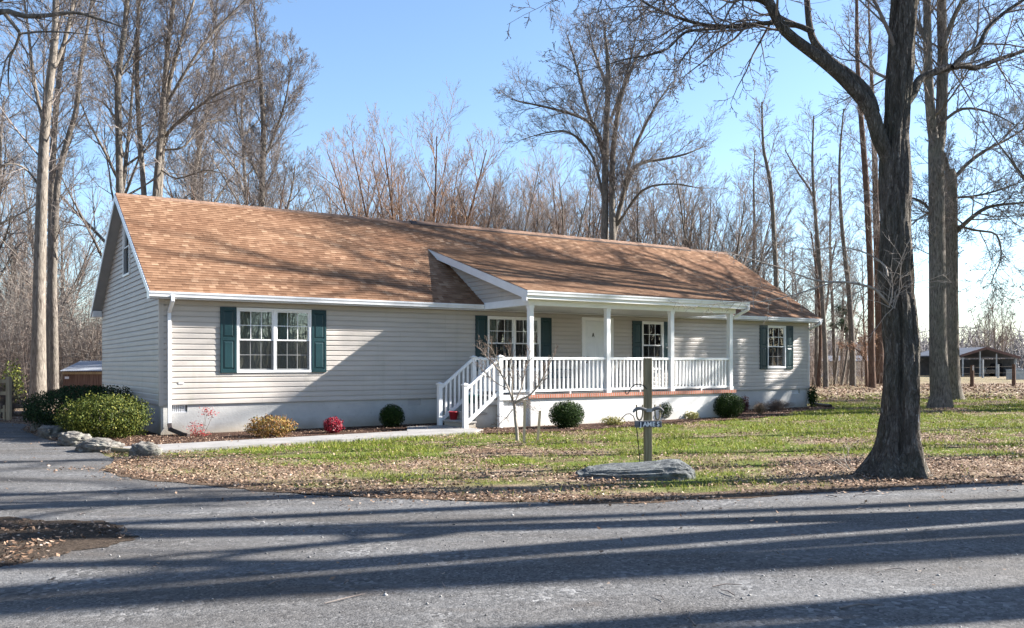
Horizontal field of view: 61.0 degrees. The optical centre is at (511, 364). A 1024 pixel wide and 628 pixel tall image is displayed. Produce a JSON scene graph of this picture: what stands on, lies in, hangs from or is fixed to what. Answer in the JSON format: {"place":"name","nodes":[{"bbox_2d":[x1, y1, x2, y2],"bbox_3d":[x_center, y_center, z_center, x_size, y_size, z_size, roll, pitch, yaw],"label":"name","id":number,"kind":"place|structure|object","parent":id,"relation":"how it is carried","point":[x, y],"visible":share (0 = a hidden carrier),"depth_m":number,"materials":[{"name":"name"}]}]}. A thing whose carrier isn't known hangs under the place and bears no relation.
{"place":"outdoors","nodes":[
{"label":"outdoors","id":0,"kind":"place"},
{"bbox_2d":[123,425,482,453],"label":"garden path","id":1,"kind":"structure","parent":0,"point":[426,431],"depth_m":18.27,"materials":[{"name":"concrete"}]},
{"bbox_2d":[0,422,1023,627],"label":"gravel road","id":2,"kind":"structure","parent":0,"point":[149,597],"depth_m":7.07,"materials":[{"name":"grey gravel"}]},
{"bbox_2d":[0,516,138,565],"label":"dirt patch","id":3,"kind":"object","parent":2,"relation":"on","point":[78,541],"visible":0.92,"depth_m":8.03,"materials":[{"name":"brown soil"}]},
{"bbox_2d":[0,376,1023,502],"bbox_3d":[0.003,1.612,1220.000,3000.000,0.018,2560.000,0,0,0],"label":"ground","id":4,"kind":"structure","parent":0,"point":[529,485],"depth_m":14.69,"materials":[{"name":"plant"}]},
{"bbox_2d":[0,377,11,420],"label":"wooden fence","id":5,"kind":"object","parent":4,"relation":"on","point":[8,394],"visible":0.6,"depth_m":25.16,"materials":[{"name":"grey wood"}]},
{"bbox_2d":[0,355,26,403],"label":"evergreen shrub","id":6,"kind":"object","parent":4,"relation":"on","point":[15,371],"visible":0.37,"depth_m":33.96,"materials":[{"name":"green plant"}]},
{"bbox_2d":[0,370,28,418],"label":"dry vine","id":7,"kind":"object","parent":4,"relation":"on","point":[3,400],"visible":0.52,"depth_m":25.61,"materials":[{"name":"green plant"}]},
{"bbox_2d":[0,98,34,253],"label":"bare tree","id":8,"kind":"object","parent":4,"relation":"on","point":[15,177],"visible":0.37,"depth_m":67.42,"materials":[{"name":"brown plant"}]},
{"bbox_2d":[0,135,74,285],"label":"bare tree","id":9,"kind":"object","parent":4,"relation":"on","point":[23,182],"visible":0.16,"depth_m":80.81,"materials":[{"name":"brown plant"}]},
{"bbox_2d":[0,66,75,278],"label":"bare tree","id":10,"kind":"object","parent":4,"relation":"on","point":[2,151],"visible":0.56,"depth_m":48.41,"materials":[{"name":"brown plant"}]},
{"bbox_2d":[1,222,101,320],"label":"bare tree","id":11,"kind":"object","parent":4,"relation":"on","point":[71,260],"visible":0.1,"depth_m":90.80,"materials":[{"name":"brown plant"}]},
{"bbox_2d":[0,232,103,403],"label":"undergrowth","id":12,"kind":"object","parent":4,"relation":"on","point":[15,312],"visible":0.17,"depth_m":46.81,"materials":[{"name":"brown plant"}]},
{"bbox_2d":[0,191,108,328],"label":"bare tree","id":13,"kind":"object","parent":4,"relation":"on","point":[82,267],"visible":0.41,"depth_m":63.86,"materials":[{"name":"brown plant"}]},
{"bbox_2d":[0,179,108,327],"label":"bare tree","id":14,"kind":"object","parent":4,"relation":"on","point":[28,231],"visible":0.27,"depth_m":66.20,"materials":[{"name":"brown plant"}]},
{"bbox_2d":[0,0,127,409],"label":"tall tree","id":15,"kind":"object","parent":4,"relation":"on","point":[38,375],"visible":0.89,"depth_m":31.86,"materials":[{"name":"brown plant"}]},
{"bbox_2d":[15,0,112,402],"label":"tall tree","id":16,"kind":"object","parent":4,"relation":"on","point":[53,312],"visible":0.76,"depth_m":35.90,"materials":[{"name":"grey plant"}]},
{"bbox_2d":[30,196,99,319],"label":"bare tree","id":17,"kind":"object","parent":4,"relation":"on","point":[62,243],"visible":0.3,"depth_m":79.03,"materials":[{"name":"brown plant"}]},
{"bbox_2d":[8,0,123,400],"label":"tall tree","id":18,"kind":"object","parent":4,"relation":"on","point":[58,83],"visible":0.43,"depth_m":37.66,"materials":[{"name":"brown plant"}]},
{"bbox_2d":[0,0,150,122],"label":"bare tree","id":19,"kind":"object","parent":4,"relation":"on","point":[13,13],"visible":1,"depth_m":9.13,"materials":[{"name":"brown plant"}]},
{"bbox_2d":[60,360,101,400],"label":"shed","id":20,"kind":"structure","parent":4,"relation":"on","point":[88,372],"depth_m":38.01,"materials":[{"name":"red wood"}]},
{"bbox_2d":[74,437,124,452],"bbox_3d":[-7.711,1.548,16.231,0.870,0.370,0.648,0,0,32],"label":"border stone","id":21,"kind":"object","parent":4,"relation":"on","point":[97,444],"visible":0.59,"depth_m":16.00,"materials":[{"name":"grey stone"}]},
{"bbox_2d":[16,0,199,192],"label":"tall tree","id":22,"kind":"object","parent":4,"relation":"on","point":[116,77],"visible":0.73,"depth_m":37.90,"materials":[{"name":"grey plant"}]},
{"bbox_2d":[82,165,136,309],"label":"bare tree","id":23,"kind":"object","parent":4,"relation":"on","point":[107,175],"visible":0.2,"depth_m":72.32,"materials":[{"name":"brown plant"}]},
{"bbox_2d":[9,21,215,256],"bbox_3d":[-21.125,-8.507,46.046,9.714,20.540,7.801,0,0,-30],"label":"bare tree","id":24,"kind":"object","parent":4,"relation":"on","point":[126,163],"visible":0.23,"depth_m":46.30,"materials":[{"name":"grey plant"}]},
{"bbox_2d":[128,441,162,457],"bbox_3d":[-6.445,1.569,15.296,0.555,0.443,0.440,0,0,-11],"label":"stone","id":25,"kind":"object","parent":4,"relation":"on","point":[143,448],"visible":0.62,"depth_m":15.13,"materials":[{"name":"grey stone"}]},
{"bbox_2d":[92,0,312,204],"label":"clump tree","id":26,"kind":"object","parent":4,"relation":"on","point":[162,135],"visible":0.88,"depth_m":39.80,"materials":[{"name":"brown plant"}]},
{"bbox_2d":[164,0,246,201],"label":"slim tree","id":27,"kind":"object","parent":4,"relation":"on","point":[191,165],"visible":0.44,"depth_m":47.82,"materials":[{"name":"grey plant"}]},
{"bbox_2d":[131,78,288,207],"bbox_3d":[-22.124,-9.690,64.545,11.031,22.938,8.858,0,0,-14],"label":"bare tree","id":28,"kind":"object","parent":4,"relation":"on","point":[222,165],"visible":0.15,"depth_m":63.66,"materials":[{"name":"brown plant"}]},
{"bbox_2d":[138,138,314,209],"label":"bare tree","id":29,"kind":"object","parent":4,"relation":"on","point":[266,198],"visible":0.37,"depth_m":43.90,"materials":[{"name":"brown plant"}]},
{"bbox_2d":[175,32,297,206],"bbox_3d":[-20.507,-10.867,64.933,9.280,25.312,11.555,0,0,-16],"label":"bare tree","id":30,"kind":"object","parent":4,"relation":"on","point":[233,165],"visible":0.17,"depth_m":63.78,"materials":[{"name":"brown plant"}]},
{"bbox_2d":[53,423,443,445],"bbox_3d":[-6.730,1.592,22.684,9.611,0.001,9.394,0,0,-34],"label":"mulch bed","id":31,"kind":"object","parent":4,"relation":"on","point":[237,437],"visible":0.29,"depth_m":19.74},
{"bbox_2d":[37,425,67,438],"bbox_3d":[-10.290,1.572,19.532,0.632,0.457,0.988,0,0,-33],"label":"border stone","id":32,"kind":"object","parent":31,"relation":"on","point":[44,431],"visible":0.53,"depth_m":19.18,"materials":[{"name":"grey stone"}]},
{"bbox_2d":[56,431,91,446],"bbox_3d":[-8.846,1.575,17.580,0.624,0.452,1.183,0,0,-36],"label":"border stone","id":33,"kind":"object","parent":31,"relation":"on","point":[70,438],"visible":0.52,"depth_m":17.23,"materials":[{"name":"grey stone"}]},
{"bbox_2d":[17,384,135,429],"bbox_3d":[-10.760,1.071,21.868,2.832,1.185,3.827,0,0,0],"label":"yew bush","id":34,"kind":"object","parent":31,"relation":"on","point":[32,412],"visible":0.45,"depth_m":20.84,"materials":[{"name":"green plant"}]},
{"bbox_2d":[50,391,154,437],"bbox_3d":[-8.931,1.109,19.077,2.162,1.091,2.223,0,0,0],"label":"privet bush","id":35,"kind":"object","parent":31,"relation":"on","point":[118,410],"visible":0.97,"depth_m":18.69,"materials":[{"name":"green plant"}]},
{"bbox_2d":[183,407,219,435],"bbox_3d":[-6.987,1.273,19.527,0.812,0.752,0.599,0,0,-15],"label":"nandina","id":36,"kind":"object","parent":31,"relation":"on","point":[201,433],"visible":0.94,"depth_m":19.51,"materials":[{"name":"red plant"}]},
{"bbox_2d":[243,414,298,436],"bbox_3d":[-5.352,1.359,19.308,1.279,0.570,1.032,0,0,0],"label":"spirea bush","id":37,"kind":"object","parent":31,"relation":"on","point":[267,426],"visible":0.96,"depth_m":19.12,"materials":[{"name":"yellow plant"}]},
{"bbox_2d":[323,416,344,432],"bbox_3d":[-4.165,1.419,20.218,0.481,0.442,0.489,0,0,21],"label":"red shrub","id":38,"kind":"object","parent":31,"relation":"on","point":[331,424],"visible":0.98,"depth_m":20.13,"materials":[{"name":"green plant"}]},
{"bbox_2d":[379,403,404,426],"bbox_3d":[-3.059,1.313,22.159,0.684,0.653,0.688,0,0,0],"label":"boxwood","id":39,"kind":"object","parent":31,"relation":"on","point":[393,415],"visible":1,"depth_m":21.99,"materials":[{"name":"green plant"}]},
{"bbox_2d":[205,0,323,207],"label":"slim tree","id":40,"kind":"object","parent":4,"relation":"on","point":[267,121],"visible":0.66,"depth_m":49.93,"materials":[{"name":"grey plant"}]},
{"bbox_2d":[265,138,333,211],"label":"bare tree","id":41,"kind":"object","parent":4,"relation":"on","point":[298,182],"visible":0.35,"depth_m":55.86,"materials":[{"name":"brown plant"}]},
{"bbox_2d":[242,141,388,217],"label":"bare tree","id":42,"kind":"object","parent":4,"relation":"on","point":[329,185],"visible":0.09,"depth_m":88.13,"materials":[{"name":"brown plant"}]},
{"bbox_2d":[222,144,410,219],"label":"bare tree","id":43,"kind":"object","parent":4,"relation":"on","point":[397,166],"visible":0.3,"depth_m":60.23,"materials":[{"name":"brown plant"}]},
{"bbox_2d":[286,148,460,221],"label":"bare tree","id":44,"kind":"object","parent":4,"relation":"on","point":[417,183],"visible":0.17,"depth_m":68.63,"materials":[{"name":"brown plant"}]},
{"bbox_2d":[305,166,451,221],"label":"bare tree","id":45,"kind":"object","parent":4,"relation":"on","point":[368,197],"visible":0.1,"depth_m":78.56,"materials":[{"name":"brown plant"}]},
{"bbox_2d":[293,77,519,228],"bbox_3d":[-5.261,-8.324,62.419,18.258,20.208,16.208,0,0,-39],"label":"bare tree","id":46,"kind":"object","parent":4,"relation":"on","point":[434,210],"visible":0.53,"depth_m":59.29,"materials":[{"name":"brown plant"}]},
{"bbox_2d":[347,157,536,230],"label":"bare tree","id":47,"kind":"object","parent":4,"relation":"on","point":[469,196],"visible":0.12,"depth_m":68.03,"materials":[{"name":"brown plant"}]},
{"bbox_2d":[368,158,518,228],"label":"bare tree","id":48,"kind":"object","parent":4,"relation":"on","point":[493,203],"visible":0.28,"depth_m":62.03,"materials":[{"name":"brown plant"}]},
{"bbox_2d":[90,193,822,436],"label":"ranch house","id":49,"kind":"structure","parent":4,"relation":"on","point":[236,317],"depth_m":23.43,"materials":[{"name":"plastic"}]},
{"bbox_2d":[123,226,130,276],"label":"window","id":50,"kind":"structure","parent":49,"relation":"in","point":[126,245],"depth_m":23.26,"materials":[{"name":"white plastic"}]},
{"bbox_2d":[237,307,311,372],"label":"window","id":51,"kind":"structure","parent":49,"relation":"in","point":[269,340],"depth_m":21.15,"materials":[{"name":"white plastic"}]},
{"bbox_2d":[488,316,540,370],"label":"window","id":52,"kind":"structure","parent":49,"relation":"in","point":[503,328],"depth_m":25.08,"materials":[{"name":"white plastic"}]},
{"bbox_2d":[585,321,603,387],"bbox_3d":[2.610,-0.283,26.575,0.970,2.095,0.124,0,0,-33],"label":"front door","id":53,"kind":"structure","parent":49,"relation":"in","point":[594,330],"depth_m":26.53,"materials":[{"name":"white metal"}]},
{"bbox_2d":[642,321,663,369],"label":"window","id":54,"kind":"structure","parent":49,"relation":"in","point":[652,331],"depth_m":27.81,"materials":[{"name":"white plastic"}]},
{"bbox_2d":[768,325,785,367],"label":"window","id":55,"kind":"structure","parent":49,"relation":"in","point":[776,334],"depth_m":31.03,"materials":[{"name":"white plastic"}]},
{"bbox_2d":[404,184,555,232],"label":"bare tree","id":56,"kind":"object","parent":4,"relation":"on","point":[504,216],"visible":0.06,"depth_m":70.38,"materials":[{"name":"brown plant"}]},
{"bbox_2d":[83,252,879,385],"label":"undergrowth","id":57,"kind":"object","parent":4,"relation":"on","point":[812,370],"depth_m":67.74,"materials":[{"name":"brown plant"}]},
{"bbox_2d":[425,130,582,234],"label":"bare tree","id":58,"kind":"object","parent":4,"relation":"on","point":[526,218],"visible":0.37,"depth_m":63.71,"materials":[{"name":"brown plant"}]},
{"bbox_2d":[0,397,1023,625],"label":"fallen leaves","id":59,"kind":"object","parent":4,"relation":"on","point":[801,462],"depth_m":13.29,"materials":[{"name":"brown plant"}]},
{"bbox_2d":[472,335,557,440],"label":"young tree","id":60,"kind":"object","parent":4,"relation":"on","point":[515,413],"visible":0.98,"depth_m":18.27,"materials":[{"name":"plant"}]},
{"bbox_2d":[461,174,571,233],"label":"bare tree","id":61,"kind":"object","parent":4,"relation":"on","point":[520,205],"visible":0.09,"depth_m":74.85,"materials":[{"name":"grey plant"}]},
{"bbox_2d":[24,383,1023,400],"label":"leaf drifts","id":62,"kind":"object","parent":4,"relation":"on","point":[968,388],"visible":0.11,"depth_m":49.86,"materials":[{"name":"brown plant"}]},
{"bbox_2d":[80,309,1023,368],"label":"woods","id":63,"kind":"object","parent":4,"relation":"on","point":[924,346],"visible":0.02,"depth_m":182.50,"materials":[{"name":"brown plant"}]},
{"bbox_2d":[476,129,642,239],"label":"bare tree","id":64,"kind":"object","parent":4,"relation":"on","point":[596,218],"visible":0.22,"depth_m":71.12,"materials":[{"name":"grey plant"}]},
{"bbox_2d":[464,136,658,241],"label":"bare tree","id":65,"kind":"object","parent":4,"relation":"on","point":[562,218],"visible":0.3,"depth_m":66.15,"materials":[{"name":"grey plant"}]},
{"bbox_2d":[105,467,1023,503],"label":"leafy verge","id":66,"kind":"structure","parent":4,"relation":"on","point":[742,494],"depth_m":10.81,"materials":[{"name":"brown plant"}]},
{"bbox_2d":[481,138,655,240],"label":"bare tree","id":67,"kind":"object","parent":4,"relation":"on","point":[542,184],"visible":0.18,"depth_m":74.57,"materials":[{"name":"brown plant"}]},
{"bbox_2d":[492,0,729,239],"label":"clump tree","id":68,"kind":"object","parent":4,"relation":"on","point":[610,219],"visible":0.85,"depth_m":44.73,"materials":[{"name":"grey plant"}]},
{"bbox_2d":[575,172,688,243],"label":"bare tree","id":69,"kind":"object","parent":4,"relation":"on","point":[638,210],"visible":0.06,"depth_m":93.63,"materials":[{"name":"grey plant"}]},
{"bbox_2d":[573,459,695,480],"bbox_3d":[1.745,1.540,12.387,1.734,0.360,0.833,0,0,0],"label":"boulder","id":70,"kind":"object","parent":4,"relation":"on","point":[675,469],"visible":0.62,"depth_m":12.08,"materials":[{"name":"grey stone"}]},
{"bbox_2d":[625,358,663,461],"bbox_3d":[2.051,0.821,13.564,0.623,1.850,0.181,0,0,-7],"label":"sign post","id":71,"kind":"object","parent":4,"relation":"on","point":[647,423],"visible":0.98,"depth_m":13.55,"materials":[{"name":"wood"}]},
{"bbox_2d":[477,406,833,432],"bbox_3d":[5.438,1.567,26.270,17.049,0.001,4.197,0,0,-36],"label":"mulch bed","id":72,"kind":"object","parent":4,"relation":"on","point":[744,414],"visible":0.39,"depth_m":23.61,"materials":[{"name":"brown wood"}]},
{"bbox_2d":[548,400,584,427],"bbox_3d":[1.362,1.251,21.790,0.952,0.760,0.938,0,0,0],"label":"boxwood","id":73,"kind":"object","parent":72,"relation":"on","point":[567,414],"visible":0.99,"depth_m":21.56,"materials":[{"name":"green plant"}]},
{"bbox_2d":[713,392,744,417],"bbox_3d":[6.418,1.218,25.785,0.975,0.804,0.968,0,0,0],"label":"boxwood","id":74,"kind":"object","parent":72,"relation":"on","point":[728,405],"visible":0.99,"depth_m":25.57,"materials":[{"name":"green plant"}]},
{"bbox_2d":[764,399,794,410],"bbox_3d":[8.876,1.359,29.484,1.321,0.493,1.241,0,0,0],"label":"dry shrub","id":75,"kind":"object","parent":72,"relation":"on","point":[777,405],"visible":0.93,"depth_m":29.36,"materials":[{"name":"brown plant"}]},
{"bbox_2d":[592,148,720,248],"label":"bare tree","id":76,"kind":"object","parent":4,"relation":"on","point":[649,224],"visible":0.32,"depth_m":68.95,"materials":[{"name":"grey plant"}]},
{"bbox_2d":[568,180,767,263],"bbox_3d":[11.723,-6.408,66.619,13.120,16.261,14.098,0,0,-43],"label":"bare tree","id":77,"kind":"object","parent":4,"relation":"on","point":[701,227],"visible":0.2,"depth_m":63.91,"materials":[{"name":"grey plant"}]},
{"bbox_2d":[600,157,811,293],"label":"bare tree","id":78,"kind":"object","parent":4,"relation":"on","point":[756,222],"visible":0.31,"depth_m":70.85,"materials":[{"name":"grey plant"}]},
{"bbox_2d":[649,135,768,264],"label":"bare tree","id":79,"kind":"object","parent":4,"relation":"on","point":[684,221],"visible":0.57,"depth_m":64.82,"materials":[{"name":"grey plant"}]},
{"bbox_2d":[632,173,796,294],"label":"bare tree","id":80,"kind":"object","parent":4,"relation":"on","point":[782,199],"visible":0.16,"depth_m":75.53,"materials":[{"name":"brown plant"}]},
{"bbox_2d":[733,138,776,277],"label":"thin tree","id":81,"kind":"object","parent":4,"relation":"on","point":[753,189],"visible":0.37,"depth_m":74.88,"materials":[{"name":"brown plant"}]},
{"bbox_2d":[506,0,1023,480],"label":"oak tree","id":82,"kind":"object","parent":4,"relation":"on","point":[896,450],"visible":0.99,"depth_m":12.31,"materials":[{"name":"brown plant"}]},
{"bbox_2d":[730,71,812,293],"bbox_3d":[15.503,-7.904,52.223,4.483,19.245,4.054,0,0,-21],"label":"thin tree","id":83,"kind":"object","parent":4,"relation":"on","point":[773,230],"visible":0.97,"depth_m":51.89,"materials":[{"name":"grey plant"}]},
{"bbox_2d":[766,223,803,301],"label":"bare tree","id":84,"kind":"object","parent":4,"relation":"on","point":[784,265],"visible":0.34,"depth_m":71.87,"materials":[{"name":"grey plant"}]},
{"bbox_2d":[775,130,838,385],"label":"thin tree","id":85,"kind":"object","parent":4,"relation":"on","point":[816,343],"visible":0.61,"depth_m":63.92,"materials":[{"name":"brown plant"}]},
{"bbox_2d":[788,208,841,386],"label":"thin tree","id":86,"kind":"object","parent":4,"relation":"on","point":[818,382],"visible":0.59,"depth_m":59.91,"materials":[{"name":"brown plant"}]},
{"bbox_2d":[785,98,859,386],"bbox_3d":[20.556,-8.229,58.266,4.618,19.878,4.130,0,0,-22],"label":"thin tree","id":87,"kind":"object","parent":4,"relation":"on","point":[820,276],"visible":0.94,"depth_m":58.38,"materials":[{"name":"grey plant"}]},
{"bbox_2d":[802,162,858,381],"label":"thin tree","id":88,"kind":"object","parent":4,"relation":"on","point":[833,331],"visible":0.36,"depth_m":71.90,"materials":[{"name":"brown plant"}]},
{"bbox_2d":[802,226,860,383],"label":"thin tree","id":89,"kind":"object","parent":4,"relation":"on","point":[812,310],"visible":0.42,"depth_m":65.93,"materials":[{"name":"brown plant"}]},
{"bbox_2d":[826,283,848,382],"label":"young pine","id":90,"kind":"object","parent":4,"relation":"on","point":[841,320],"visible":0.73,"depth_m":68.94,"materials":[{"name":"plant"}]},
{"bbox_2d":[815,94,878,385],"bbox_3d":[24.445,-9.213,62.752,4.727,21.827,4.527,0,0,0],"label":"thin tree","id":91,"kind":"object","parent":4,"relation":"on","point":[852,372],"visible":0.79,"depth_m":62.86,"materials":[{"name":"grey plant"}]},
{"bbox_2d":[827,233,867,368],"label":"bare tree","id":92,"kind":"object","parent":4,"relation":"on","point":[847,335],"visible":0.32,"depth_m":83.00,"materials":[{"name":"grey plant"}]},
{"bbox_2d":[836,288,859,385],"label":"leaning sapling","id":93,"kind":"object","parent":4,"relation":"on","point":[844,368],"visible":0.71,"depth_m":63.95,"materials":[{"name":"brown plant"}]},
{"bbox_2d":[830,0,883,387],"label":"thin tree","id":94,"kind":"object","parent":4,"relation":"on","point":[868,226],"visible":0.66,"depth_m":57.84,"materials":[{"name":"brown plant"}]},
{"bbox_2d":[834,310,880,386],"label":"young beech","id":95,"kind":"object","parent":4,"relation":"on","point":[864,350],"visible":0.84,"depth_m":60.96,"materials":[{"name":"brown plant"}]},
{"bbox_2d":[850,234,874,380],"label":"bare tree","id":96,"kind":"object","parent":4,"relation":"on","point":[861,297],"visible":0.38,"depth_m":81.31,"materials":[{"name":"brown plant"}]},
{"bbox_2d":[809,330,921,384],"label":"undergrowth","id":97,"kind":"object","parent":4,"relation":"on","point":[860,367],"visible":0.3,"depth_m":69.79,"materials":[{"name":"brown plant"}]},
{"bbox_2d":[850,0,887,383],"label":"thin tree","id":98,"kind":"object","parent":4,"relation":"on","point":[879,349],"visible":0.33,"depth_m":69.80,"materials":[{"name":"brown plant"}]},
{"bbox_2d":[845,0,1023,408],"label":"tall tree","id":99,"kind":"object","parent":4,"relation":"on","point":[937,118],"visible":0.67,"depth_m":31.29,"materials":[{"name":"grey plant"}]},
{"bbox_2d":[879,90,1023,399],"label":"broken tree","id":100,"kind":"object","parent":4,"relation":"on","point":[952,256],"visible":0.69,"depth_m":38.49,"materials":[{"name":"plant"}]},
{"bbox_2d":[920,347,1020,376],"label":"open barn","id":101,"kind":"structure","parent":4,"relation":"on","point":[979,352],"depth_m":111.10,"materials":[{"name":"grey metal"}]},
{"bbox_2d":[948,3,1023,200],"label":"roadside tree","id":102,"kind":"object","parent":4,"relation":"on","point":[1013,162],"visible":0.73,"depth_m":35.92,"materials":[{"name":"brown plant"}]},
{"bbox_2d":[959,290,1020,358],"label":"bare tree","id":103,"kind":"object","parent":4,"relation":"on","point":[986,334],"visible":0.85,"depth_m":127.72,"materials":[{"name":"grey plant"}]},
{"bbox_2d":[964,364,1015,386],"bbox_3d":[35.022,0.801,61.419,15.254,1.851,0.330,0,0,-35],"label":"wire fence","id":104,"kind":"object","parent":4,"relation":"on","point":[972,373],"visible":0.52,"depth_m":59.12,"materials":[{"name":"brown wood"}]},
{"bbox_2d":[970,290,1020,358],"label":"bare tree","id":105,"kind":"object","parent":4,"relation":"on","point":[1004,349],"visible":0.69,"depth_m":134.72,"materials":[{"name":"grey plant"}]},
{"bbox_2d":[0,0,1023,349],"label":"sky","id":106,"kind":"structure","parent":0,"point":[390,53],"materials":[{"name":"blue"}]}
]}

